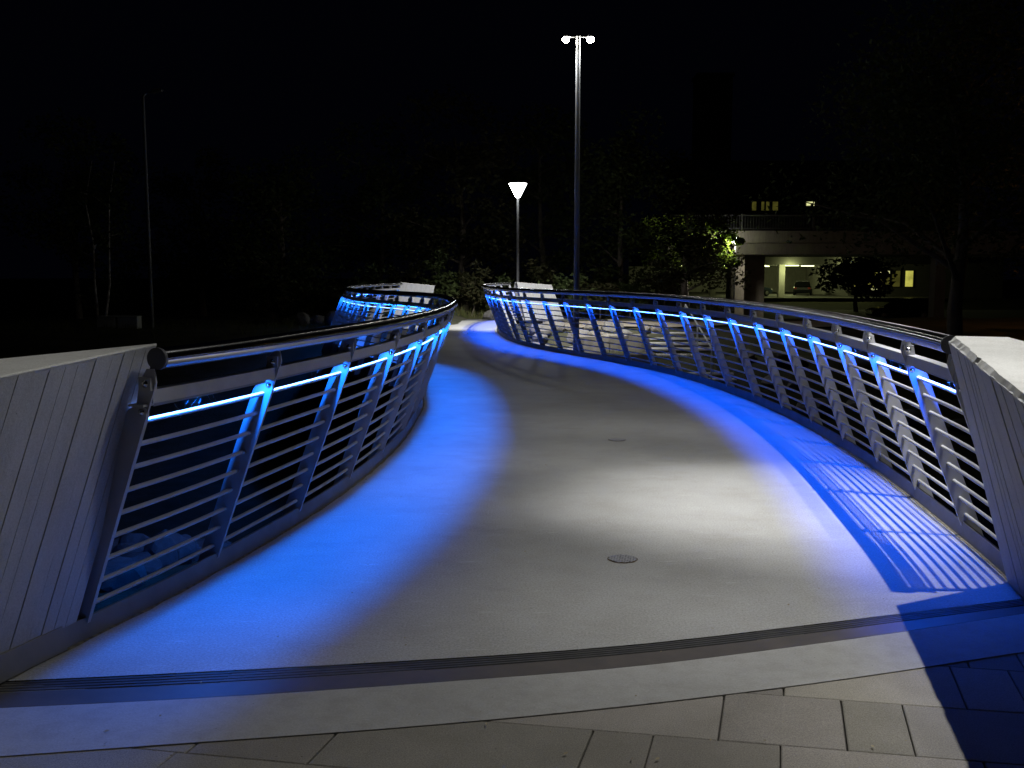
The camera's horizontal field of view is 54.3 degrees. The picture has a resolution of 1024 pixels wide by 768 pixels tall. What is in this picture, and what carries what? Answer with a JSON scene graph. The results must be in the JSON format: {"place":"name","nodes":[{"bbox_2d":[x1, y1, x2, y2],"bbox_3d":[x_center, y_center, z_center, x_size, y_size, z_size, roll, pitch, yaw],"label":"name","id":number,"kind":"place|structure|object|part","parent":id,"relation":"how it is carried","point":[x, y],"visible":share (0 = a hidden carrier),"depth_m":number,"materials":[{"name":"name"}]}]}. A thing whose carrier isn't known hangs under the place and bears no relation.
{"place":"outdoors","nodes":[
{"label":"outdoors","id":0,"kind":"place"},
{"bbox_2d":[0,278,1023,679],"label":"ground","id":1,"kind":"structure","parent":0,"point":[34,300],"depth_m":26.46,"materials":[{"name":"soil"}]},
{"bbox_2d":[0,343,156,653],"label":"wing wall","id":2,"kind":"structure","parent":1,"relation":"on","point":[62,416],"depth_m":3.77,"materials":[{"name":"concrete"}]},
{"bbox_2d":[0,107,157,318],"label":"leafy tree","id":3,"kind":"object","parent":1,"relation":"on","point":[94,212],"visible":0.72,"depth_m":43.90,"materials":[{"name":"green plant"}]},
{"bbox_2d":[35,115,141,321],"bbox_3d":[-14.817,-5.649,35.383,3.683,7.264,3.474,0,6,0],"label":"birch tree","id":4,"kind":"object","parent":1,"relation":"on","point":[106,237],"visible":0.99,"depth_m":35.04,"materials":[{"name":"green plant"}]},
{"bbox_2d":[113,538,118,545],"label":"boulder","id":5,"kind":"object","parent":1,"relation":"on","point":[115,542],"visible":0.02,"depth_m":7.19,"materials":[{"name":"stone"}]},
{"bbox_2d":[108,556,132,560],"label":"boulder","id":6,"kind":"object","parent":1,"relation":"on","point":[121,558],"visible":0.12,"depth_m":5.89,"materials":[{"name":"stone"}]},
{"bbox_2d":[99,560,146,591],"bbox_3d":[-2.148,1.069,5.423,0.296,0.219,0.372,-7,-10,11],"label":"boulder","id":7,"kind":"object","parent":1,"relation":"on","point":[123,579],"visible":0.41,"depth_m":5.34,"materials":[{"name":"stone"}]},
{"bbox_2d":[112,543,143,556],"bbox_3d":[-2.418,1.096,6.311,0.224,0.194,0.280,10,-19,-40],"label":"boulder","id":8,"kind":"object","parent":1,"relation":"on","point":[118,547],"visible":0.27,"depth_m":6.23,"materials":[{"name":"stone"}]},
{"bbox_2d":[116,316,141,328],"bbox_3d":[-12.720,-1.938,33.183,0.700,0.645,0.450,0,6,0],"label":"utility cabinet","id":9,"kind":"object","parent":1,"relation":"on","point":[135,321],"visible":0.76,"depth_m":32.97,"materials":[{"name":"metal"}]},
{"bbox_3d":[-12.881,-1.913,32.977,0.298,0.540,0.024,0,6,0],"label":"door","id":10,"kind":"part","parent":9,"relation":"part of","materials":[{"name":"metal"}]},
{"bbox_3d":[-12.551,-1.913,32.977,0.298,0.540,0.024,0,6,0],"label":"door","id":11,"kind":"part","parent":9,"relation":"part of","materials":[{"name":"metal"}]},
{"bbox_2d":[118,532,149,543],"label":"boulder","id":12,"kind":"object","parent":1,"relation":"on","point":[129,537],"visible":0.13,"depth_m":6.56,"materials":[{"name":"stone"}]},
{"bbox_2d":[126,552,161,573],"bbox_3d":[-2.261,1.121,6.068,0.264,0.182,0.211,23,16,29],"label":"boulder","id":13,"kind":"object","parent":1,"relation":"on","point":[154,565],"visible":0.31,"depth_m":6.03,"materials":[{"name":"stone"}]},
{"bbox_2d":[142,88,162,328],"bbox_3d":[-11.615,-5.522,32.590,0.710,8.060,0.180,0,6,0],"label":"unlit street lamp","id":14,"kind":"object","parent":1,"relation":"on","point":[149,260],"visible":0.84,"depth_m":32.54,"materials":[{"name":"metal"}]},
{"bbox_2d":[143,533,177,568],"bbox_3d":[-2.247,1.080,6.307,0.245,0.246,0.254,-3,16,17],"label":"boulder","id":15,"kind":"object","parent":1,"relation":"on","point":[160,545],"visible":0.39,"depth_m":6.24,"materials":[{"name":"stone"}]},
{"bbox_2d":[158,529,195,564],"bbox_3d":[-2.231,1.107,6.551,0.295,0.295,0.305,4,22,1],"label":"boulder","id":16,"kind":"object","parent":1,"relation":"on","point":[185,550],"visible":0.27,"depth_m":6.50,"materials":[{"name":"stone"}]},
{"bbox_2d":[181,534,200,561],"bbox_3d":[-2.230,1.157,6.797,0.248,0.248,0.256,22,33,29],"label":"boulder","id":17,"kind":"object","parent":1,"relation":"on","point":[196,558],"visible":0.13,"depth_m":6.79,"materials":[{"name":"stone"}]},
{"bbox_2d":[195,538,228,548],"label":"boulder","id":18,"kind":"object","parent":1,"relation":"on","point":[200,542],"visible":0.05,"depth_m":7.48,"materials":[{"name":"stone"}]},
{"bbox_2d":[197,141,343,319],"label":"leafy tree","id":19,"kind":"object","parent":1,"relation":"on","point":[274,204],"visible":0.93,"depth_m":42.83,"materials":[{"name":"green plant"}]},
{"bbox_2d":[296,312,309,324],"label":"boulder","id":20,"kind":"object","parent":1,"relation":"on","point":[302,318],"visible":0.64,"depth_m":32.02,"materials":[{"name":"grey stone"}]},
{"bbox_2d":[310,315,324,324],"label":"boulder","id":21,"kind":"object","parent":1,"relation":"on","point":[315,319],"visible":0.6,"depth_m":31.41,"materials":[{"name":"grey stone"}]},
{"bbox_2d":[324,310,335,325],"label":"boulder","id":22,"kind":"object","parent":1,"relation":"on","point":[328,318],"visible":0.32,"depth_m":30.82,"materials":[{"name":"grey stone"}]},
{"bbox_2d":[345,261,395,315],"bbox_3d":[-5.105,-3.457,36.779,2.001,2.145,1.743,0,6,0],"label":"bush","id":23,"kind":"object","parent":1,"relation":"on","point":[365,279],"visible":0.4,"depth_m":36.43,"materials":[{"name":"green plant"}]},
{"bbox_2d":[296,114,459,304],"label":"leafy tree","id":24,"kind":"object","parent":1,"relation":"on","point":[379,254],"visible":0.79,"depth_m":44.91,"materials":[{"name":"green plant"}]},
{"bbox_2d":[380,261,434,309],"bbox_3d":[-3.838,-3.441,36.478,2.168,2.087,1.431,-3,7,-27],"label":"bush","id":25,"kind":"object","parent":1,"relation":"on","point":[415,272],"visible":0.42,"depth_m":36.16,"materials":[{"name":"green plant"}]},
{"bbox_2d":[394,282,434,316],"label":"wing wall","id":26,"kind":"structure","parent":1,"relation":"on","point":[411,287],"depth_m":33.22,"materials":[{"name":"concrete"}]},
{"bbox_2d":[410,248,462,304],"bbox_3d":[-2.697,-3.729,36.536,1.651,2.508,2.229,-4,8,-33],"label":"bush","id":27,"kind":"object","parent":1,"relation":"on","point":[441,282],"visible":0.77,"depth_m":36.29,"materials":[{"name":"green plant"}]},
{"bbox_2d":[443,260,491,316],"bbox_3d":[-1.569,-3.456,36.527,1.908,2.241,1.886,3,7,27],"label":"bush","id":28,"kind":"object","parent":1,"relation":"on","point":[471,295],"visible":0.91,"depth_m":36.34,"materials":[{"name":"green plant"}]},
{"bbox_2d":[380,84,555,311],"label":"leafy tree","id":29,"kind":"object","parent":1,"relation":"on","point":[484,244],"visible":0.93,"depth_m":41.43,"materials":[{"name":"green plant"}]},
{"bbox_2d":[483,310,493,319],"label":"boulder","id":30,"kind":"object","parent":1,"relation":"on","point":[487,314],"visible":0.24,"depth_m":33.97,"materials":[{"name":"grey stone"}]},
{"bbox_2d":[0,306,983,521],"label":"grass","id":31,"kind":"structure","parent":1,"relation":"on","point":[465,315],"depth_m":30.69,"materials":[{"name":"green plant"}]},
{"bbox_2d":[480,273,513,309],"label":"bush","id":32,"kind":"object","parent":1,"relation":"on","point":[499,280],"visible":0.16,"depth_m":37.27,"materials":[{"name":"green plant"}]},
{"bbox_2d":[0,318,1023,707],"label":"footbridge","id":33,"kind":"object","parent":1,"relation":"on","point":[528,500],"visible":0.7,"depth_m":5.41,"materials":[{"name":"grey concrete"}]},
{"bbox_2d":[77,283,457,622],"bbox_3d":[-2.616,-0.986,18.278,2.358,1.475,28.721,-1,6,-7],"label":"bridge railing","id":34,"kind":"object","parent":33,"relation":"on","point":[416,361],"visible":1,"depth_m":5.28,"materials":[{"name":"metal"}]},
{"bbox_2d":[482,282,996,540],"bbox_3d":[1.126,-1.075,19.078,2.227,1.475,28.950,-1,6,-7],"label":"bridge railing","id":35,"kind":"object","parent":33,"relation":"on","point":[918,367],"visible":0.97,"depth_m":8.73,"materials":[{"name":"metal"}]},
{"bbox_2d":[509,182,526,281],"bbox_3d":[0.210,-4.688,36.204,0.660,5.205,0.660,0,6,0],"label":"cone street lamp","id":36,"kind":"object","parent":1,"relation":"on","point":[517,188],"visible":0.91,"depth_m":35.99,"materials":[{"name":"metal"}]},
{"bbox_2d":[510,282,563,321],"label":"wing wall","id":37,"kind":"structure","parent":1,"relation":"on","point":[529,285],"depth_m":33.96,"materials":[{"name":"concrete"}]},
{"bbox_2d":[465,102,609,298],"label":"leafy tree","id":38,"kind":"object","parent":1,"relation":"on","point":[540,197],"visible":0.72,"depth_m":44.82,"materials":[{"name":"green plant"}]},
{"bbox_2d":[532,334,547,341],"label":"boulder","id":39,"kind":"object","parent":1,"relation":"on","point":[543,336],"visible":0.51,"depth_m":28.55,"materials":[{"name":"grey stone"}]},
{"bbox_2d":[529,324,551,335],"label":"boulder","id":40,"kind":"object","parent":1,"relation":"on","point":[542,330],"visible":0.44,"depth_m":28.73,"materials":[{"name":"grey stone"}]},
{"bbox_2d":[524,258,558,283],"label":"bush","id":41,"kind":"object","parent":1,"relation":"on","point":[537,272],"visible":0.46,"depth_m":37.41,"materials":[{"name":"green plant"}]},
{"bbox_2d":[554,321,564,332],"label":"boulder","id":42,"kind":"object","parent":1,"relation":"on","point":[560,324],"visible":0.39,"depth_m":29.06,"materials":[{"name":"grey stone"}]},
{"bbox_2d":[538,273,596,311],"bbox_3d":[2.069,-3.167,36.043,1.989,1.895,1.793,5,8,36],"label":"bush","id":43,"kind":"object","parent":1,"relation":"on","point":[566,284],"visible":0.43,"depth_m":35.80,"materials":[{"name":"green plant"}]},
{"bbox_2d":[565,324,571,330],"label":"boulder","id":44,"kind":"object","parent":1,"relation":"on","point":[568,329],"visible":0.33,"depth_m":29.44,"materials":[{"name":"stone"}]},
{"bbox_2d":[562,34,593,350],"bbox_3d":[1.620,-4.380,24.869,0.776,8.390,0.240,0,6,0],"label":"twin street lamp","id":45,"kind":"object","parent":1,"relation":"on","point":[589,37],"visible":0.93,"depth_m":24.74,"materials":[{"name":"metal"}]},
{"bbox_2d":[567,329,588,343],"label":"boulder","id":46,"kind":"object","parent":1,"relation":"on","point":[582,331],"visible":0.34,"depth_m":28.58,"materials":[{"name":"grey stone"}]},
{"bbox_2d":[584,322,601,330],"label":"boulder","id":47,"kind":"object","parent":1,"relation":"on","point":[589,327],"visible":0.37,"depth_m":29.20,"materials":[{"name":"stone"}]},
{"bbox_2d":[579,335,608,352],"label":"stone block","id":48,"kind":"structure","parent":1,"relation":"on","point":[593,343],"depth_m":28.04,"materials":[{"name":"grey stone"}]},
{"bbox_2d":[588,331,604,335],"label":"boulder","id":49,"kind":"object","parent":1,"relation":"on","point":[592,333],"visible":0.2,"depth_m":28.42,"materials":[{"name":"stone"}]},
{"bbox_2d":[579,280,625,318],"bbox_3d":[3.148,-3.028,36.204,2.008,1.652,1.675,-5,8,-37],"label":"bush","id":50,"kind":"object","parent":1,"relation":"on","point":[606,286],"visible":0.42,"depth_m":36.06,"materials":[{"name":"green plant"}]},
{"bbox_2d":[602,319,623,330],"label":"boulder","id":51,"kind":"object","parent":1,"relation":"on","point":[607,323],"visible":0.44,"depth_m":29.23,"materials":[{"name":"grey stone"}]},
{"bbox_2d":[587,352,656,363],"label":"stone block","id":52,"kind":"structure","parent":1,"relation":"on","point":[639,356],"depth_m":26.28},
{"bbox_2d":[553,102,700,317],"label":"leafy tree","id":53,"kind":"object","parent":1,"relation":"on","point":[620,174],"visible":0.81,"depth_m":41.72,"materials":[{"name":"green plant"}]},
{"bbox_2d":[622,329,632,333],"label":"boulder","id":54,"kind":"object","parent":1,"relation":"on","point":[625,331],"visible":0.3,"depth_m":28.64,"materials":[{"name":"grey stone"}]},
{"bbox_2d":[609,334,648,352],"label":"stone block","id":55,"kind":"structure","parent":1,"relation":"on","point":[630,343],"depth_m":28.10,"materials":[{"name":"grey stone"}]},
{"bbox_2d":[610,281,652,317],"bbox_3d":[4.387,-3.056,36.997,1.721,1.561,1.801,2,7,17],"label":"bush","id":56,"kind":"object","parent":1,"relation":"on","point":[628,287],"visible":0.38,"depth_m":36.74,"materials":[{"name":"green plant"}]},
{"bbox_2d":[639,325,650,333],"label":"boulder","id":57,"kind":"object","parent":1,"relation":"on","point":[647,328],"visible":0.33,"depth_m":28.98,"materials":[{"name":"stone"}]},
{"bbox_2d":[648,324,660,332],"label":"boulder","id":58,"kind":"object","parent":1,"relation":"on","point":[656,329],"visible":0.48,"depth_m":29.21,"materials":[{"name":"stone"}]},
{"bbox_2d":[640,259,690,317],"bbox_3d":[5.544,-3.402,36.371,1.926,2.346,1.964,0,6,0],"label":"bush","id":59,"kind":"object","parent":1,"relation":"on","point":[668,281],"visible":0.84,"depth_m":36.18,"materials":[{"name":"green plant"}]},
{"bbox_2d":[624,147,751,318],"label":"leafy tree","id":60,"kind":"object","parent":1,"relation":"on","point":[694,257],"visible":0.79,"depth_m":46.15,"materials":[{"name":"green plant"}]},
{"bbox_2d":[637,213,745,316],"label":"leafy tree","id":61,"kind":"object","parent":1,"relation":"on","point":[741,241],"visible":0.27,"depth_m":54.65,"materials":[{"name":"green plant"}]},
{"bbox_2d":[649,332,736,385],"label":"stone steps","id":62,"kind":"structure","parent":1,"relation":"on","point":[681,346],"depth_m":27.96,"materials":[{"name":"concrete"}]},
{"bbox_2d":[684,304,712,378],"bbox_3d":[5.080,-1.145,27.340,0.066,1.968,4.210,0,6,0],"label":"stair handrail","id":63,"kind":"object","parent":62,"relation":"on","point":[698,328],"visible":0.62,"depth_m":26.18,"materials":[{"name":"metal"}]},
{"bbox_2d":[691,72,734,230],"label":"chimney tower","id":64,"kind":"structure","parent":1,"relation":"on","point":[712,121],"depth_m":127.30,"materials":[{"name":"black"}]},
{"bbox_2d":[736,349,754,360],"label":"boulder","id":65,"kind":"object","parent":1,"relation":"on","point":[751,355],"visible":0.37,"depth_m":26.44,"materials":[{"name":"grey stone"}]},
{"bbox_2d":[761,375,788,388],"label":"boulder","id":66,"kind":"object","parent":1,"relation":"on","point":[770,385],"visible":0.2,"depth_m":25.44,"materials":[{"name":"grey stone"}]},
{"bbox_2d":[578,666,984,767],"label":"paving bed","id":67,"kind":"object","parent":1,"relation":"on","point":[780,749],"visible":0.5,"depth_m":3.38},
{"bbox_2d":[0,605,1023,767],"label":"paving","id":68,"kind":"structure","parent":67,"relation":"on","point":[948,726],"depth_m":3.32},
{"bbox_2d":[0,614,1023,756],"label":"concrete band","id":69,"kind":"object","parent":67,"relation":"on","point":[34,730],"visible":0.88,"depth_m":3.61,"materials":[{"name":"grey concrete"}]},
{"bbox_2d":[786,382,799,391],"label":"boulder","id":70,"kind":"object","parent":1,"relation":"on","point":[791,385],"visible":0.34,"depth_m":24.79,"materials":[{"name":"grey stone"}]},
{"bbox_2d":[648,292,948,298],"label":"car park floor","id":71,"kind":"structure","parent":1,"relation":"on","point":[787,295],"depth_m":95.42,"materials":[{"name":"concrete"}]},
{"bbox_2d":[764,287,772,295],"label":"parked car","id":72,"kind":"object","parent":71,"relation":"on","point":[767,291],"visible":0.17,"depth_m":97.40,"materials":[{"name":"black paint"}]},
{"bbox_2d":[629,254,930,296],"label":"car park","id":73,"kind":"structure","parent":71,"relation":"on","point":[782,275],"depth_m":104.63,"materials":[{"name":"concrete"}]},
{"bbox_2d":[793,280,811,294],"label":"parked car","id":74,"kind":"object","parent":71,"relation":"on","point":[802,286],"visible":0.98,"depth_m":100.76,"materials":[{"name":"paint"}]},
{"bbox_2d":[667,160,958,230],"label":"building","id":75,"kind":"structure","parent":1,"relation":"on","point":[749,178],"depth_m":137.92,"materials":[{"name":"metal"}]},
{"bbox_2d":[751,201,756,210],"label":"window","id":76,"kind":"structure","parent":75,"relation":"in","point":[753,204],"depth_m":138.06,"materials":[{"name":"glass"}]},
{"bbox_2d":[761,201,764,210],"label":"window","id":77,"kind":"structure","parent":75,"relation":"in","point":[762,202],"depth_m":138.06,"materials":[{"name":"glass"}]},
{"bbox_2d":[765,201,769,210],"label":"window","id":78,"kind":"structure","parent":75,"relation":"in","point":[767,203],"depth_m":138.06,"materials":[{"name":"glass"}]},
{"bbox_2d":[772,201,778,210],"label":"window","id":79,"kind":"structure","parent":75,"relation":"in","point":[775,203],"depth_m":138.06,"materials":[{"name":"glass"}]},
{"bbox_2d":[796,398,832,414],"bbox_3d":[7.076,0.521,23.233,0.844,0.412,0.812,-6,9,-43],"label":"boulder","id":80,"kind":"object","parent":1,"relation":"on","point":[826,409],"visible":0.46,"depth_m":22.97,"materials":[{"name":"grey stone"}]},
{"bbox_2d":[647,214,1023,317],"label":"road overpass","id":81,"kind":"object","parent":1,"relation":"on","point":[756,248],"visible":0.47,"depth_m":57.50,"materials":[{"name":"concrete"}]},
{"bbox_2d":[808,257,905,311],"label":"leafy tree","id":82,"kind":"object","parent":1,"relation":"on","point":[860,272],"visible":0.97,"depth_m":74.73,"materials":[{"name":"green plant"}]},
{"bbox_2d":[854,350,868,357],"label":"boulder","id":83,"kind":"object","parent":1,"relation":"on","point":[863,353],"visible":0.12,"depth_m":26.85,"materials":[{"name":"grey stone"}]},
{"bbox_2d":[845,397,879,409],"bbox_3d":[8.188,0.469,23.354,0.793,0.386,0.612,-16,-8,5],"label":"boulder","id":84,"kind":"object","parent":1,"relation":"on","point":[873,403],"visible":0.37,"depth_m":23.17,"materials":[{"name":"grey stone"}]},
{"bbox_2d":[744,0,1023,386],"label":"leafy tree","id":85,"kind":"object","parent":1,"relation":"on","point":[962,159],"visible":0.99,"depth_m":24.62,"materials":[{"name":"green plant"}]},
{"bbox_2d":[805,226,1005,297],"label":"office building","id":86,"kind":"structure","parent":1,"relation":"on","point":[912,280],"depth_m":95.50,"materials":[{"name":"concrete"}]},
{"bbox_2d":[891,270,900,286],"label":"window","id":87,"kind":"structure","parent":86,"relation":"in","point":[898,278],"depth_m":95.42,"materials":[{"name":"glass"}]},
{"bbox_2d":[904,270,913,286],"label":"window","id":88,"kind":"structure","parent":86,"relation":"in","point":[908,274],"depth_m":95.40,"materials":[{"name":"glass"}]},
{"bbox_2d":[948,336,1023,599],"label":"wing wall","id":89,"kind":"structure","parent":1,"relation":"on","point":[990,373],"depth_m":4.26,"materials":[{"name":"concrete"}]},
{"bbox_2d":[0,0,1023,279],"label":"sky","id":90,"kind":"structure","parent":0,"point":[254,79],"materials":[{"name":"black"}]},
{"bbox_2d":[464,319,588,320],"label":"path","id":91,"kind":"structure","parent":0,"point":[523,320],"depth_m":33.00,"materials":[{"name":"concrete"}]},
{"bbox_2d":[543,320,917,326],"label":"gravel path","id":92,"kind":"structure","parent":0,"point":[813,324],"depth_m":31.56,"materials":[{"name":"grey gravel"}]},
{"bbox_2d":[596,310,1023,318],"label":"road","id":93,"kind":"structure","parent":0,"point":[977,314],"depth_m":70.69,"materials":[{"name":"black asphalt"}]},
{"bbox_2d":[732,242,735,310],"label":"street lamp","id":94,"kind":"object","parent":93,"relation":"on","point":[734,281],"visible":0.23,"depth_m":56.12,"materials":[{"name":"metal"}]},
{"bbox_2d":[865,298,928,316],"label":"parked car","id":95,"kind":"object","parent":93,"relation":"on","point":[907,307],"visible":0.7,"depth_m":67.57,"materials":[{"name":"paint"}]}
]}

